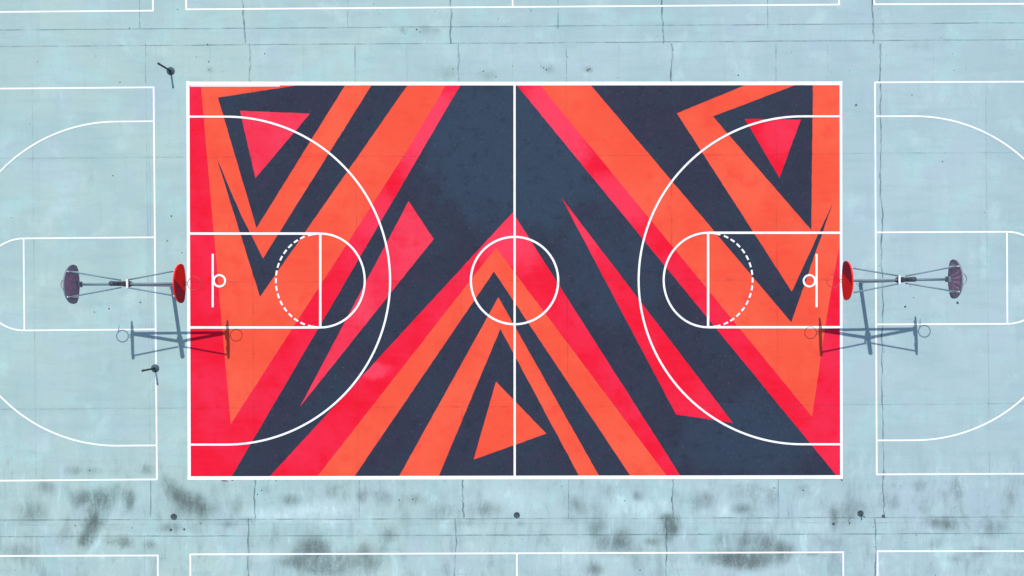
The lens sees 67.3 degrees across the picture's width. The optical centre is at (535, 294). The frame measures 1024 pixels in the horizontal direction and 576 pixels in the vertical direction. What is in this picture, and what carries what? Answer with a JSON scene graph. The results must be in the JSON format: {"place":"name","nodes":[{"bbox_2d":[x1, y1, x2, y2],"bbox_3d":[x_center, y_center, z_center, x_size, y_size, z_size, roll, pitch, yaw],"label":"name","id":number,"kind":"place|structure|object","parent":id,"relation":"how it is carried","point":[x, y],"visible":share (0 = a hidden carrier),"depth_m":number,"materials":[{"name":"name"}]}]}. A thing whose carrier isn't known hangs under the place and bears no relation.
{"place":"outdoors","nodes":[
{"label":"outdoors","id":0,"kind":"place"},
{"bbox_2d":[0,0,1023,575],"bbox_3d":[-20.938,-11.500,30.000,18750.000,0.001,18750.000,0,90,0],"label":"ground","id":1,"kind":"structure","parent":0,"point":[908,174],"depth_m":30.00,"materials":[{"name":"concrete"}]},
{"bbox_2d":[0,0,153,12],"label":"court lines","id":2,"kind":"object","parent":1,"relation":"on","point":[152,10],"visible":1,"depth_m":30.00,"materials":[{"name":"white paint"}]},
{"bbox_2d":[0,87,157,481],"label":"court lines","id":3,"kind":"object","parent":1,"relation":"on","point":[1,397],"visible":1,"depth_m":29.99,"materials":[{"name":"white paint"}]},
{"bbox_2d":[0,555,158,575],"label":"court lines","id":4,"kind":"object","parent":1,"relation":"on","point":[79,556],"visible":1,"depth_m":30.00,"materials":[{"name":"white paint"}]},
{"bbox_2d":[60,264,200,303],"bbox_3d":[-14.222,-0.366,27.832,4.935,4.335,1.370,0,90,0],"label":"basketball stand","id":5,"kind":"object","parent":1,"relation":"on","point":[72,284],"visible":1,"depth_m":26.54,"materials":[{"name":"metal"}]},
{"bbox_2d":[141,364,158,371],"bbox_3d":[-14.875,2.884,29.508,0.316,0.984,0.316,41,90,0],"label":"short post","id":6,"kind":"object","parent":1,"relation":"on","point":[155,367],"visible":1,"depth_m":29.96,"materials":[{"name":"metal"}]},
{"bbox_2d":[157,62,174,74],"bbox_3d":[-14.269,-8.725,29.498,0.316,1.004,0.316,-12,90,0],"label":"short post","id":7,"kind":"object","parent":1,"relation":"on","point":[171,70],"visible":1,"depth_m":29.96,"materials":[{"name":"metal"}]},
{"bbox_2d":[171,514,176,519],"bbox_3d":[-14.147,8.681,29.983,0.244,0.034,0.244,-8,90,0],"label":"floor cover","id":8,"kind":"object","parent":1,"relation":"on","point":[173,516],"visible":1,"depth_m":29.98,"materials":[{"name":"metal"}]},
{"bbox_2d":[3,8,984,575],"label":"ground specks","id":9,"kind":"object","parent":1,"relation":"on","point":[399,500],"visible":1,"depth_m":30.00,"materials":[{"name":"grey"}]},
{"bbox_2d":[185,0,839,9],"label":"court lines","id":10,"kind":"object","parent":1,"relation":"on","point":[512,6],"visible":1,"depth_m":30.00,"materials":[{"name":"white paint"}]},
{"bbox_2d":[189,85,839,475],"bbox_3d":[-0.828,-0.540,29.993,25.541,0.004,15.434,0,90,0],"label":"court mural","id":11,"kind":"object","parent":1,"relation":"on","point":[431,169],"visible":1,"depth_m":30.00,"materials":[{"name":"multicoloured paint"}]},
{"bbox_2d":[186,81,842,479],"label":"painted court lines","id":12,"kind":"object","parent":11,"relation":"on","point":[514,323],"visible":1,"depth_m":29.99,"materials":[{"name":"white paint"}]},
{"bbox_2d":[190,551,843,575],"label":"court lines","id":13,"kind":"object","parent":1,"relation":"on","point":[517,553],"visible":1,"depth_m":30.00,"materials":[{"name":"white paint"}]},
{"bbox_2d":[514,512,519,517],"bbox_3d":[-0.750,8.622,29.983,0.244,0.034,0.244,-45,90,0],"label":"floor cover","id":14,"kind":"object","parent":1,"relation":"on","point":[516,514],"visible":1,"depth_m":29.98,"materials":[{"name":"metal"}]},
{"bbox_2d":[243,0,883,567],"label":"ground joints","id":15,"kind":"object","parent":1,"relation":"on","point":[671,76],"visible":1,"depth_m":30.00,"materials":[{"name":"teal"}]},
{"bbox_2d":[857,510,864,517],"bbox_3d":[12.672,8.553,29.837,0.244,0.325,0.244,-4,90,0],"label":"floor cover","id":16,"kind":"object","parent":1,"relation":"on","point":[860,513],"visible":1,"depth_m":29.98,"materials":[{"name":"metal"}]},
{"bbox_2d":[826,259,966,299],"bbox_3d":[12.659,-0.506,27.832,4.935,4.335,1.370,-1,90,0],"label":"basketball stand","id":17,"kind":"object","parent":1,"relation":"on","point":[954,278],"visible":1,"depth_m":26.53,"materials":[{"name":"metal"}]},
{"bbox_2d":[873,0,1023,4],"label":"court lines","id":18,"kind":"object","parent":1,"relation":"on","point":[874,3],"visible":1,"depth_m":30.00,"materials":[{"name":"white paint"}]},
{"bbox_2d":[874,81,1023,474],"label":"court lines","id":19,"kind":"object","parent":1,"relation":"on","point":[1006,232],"visible":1,"depth_m":29.99,"materials":[{"name":"white paint"}]},
{"bbox_2d":[877,550,1023,575],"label":"court lines","id":20,"kind":"object","parent":1,"relation":"on","point":[944,551],"visible":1,"depth_m":30.00,"materials":[{"name":"white paint"}]}
]}

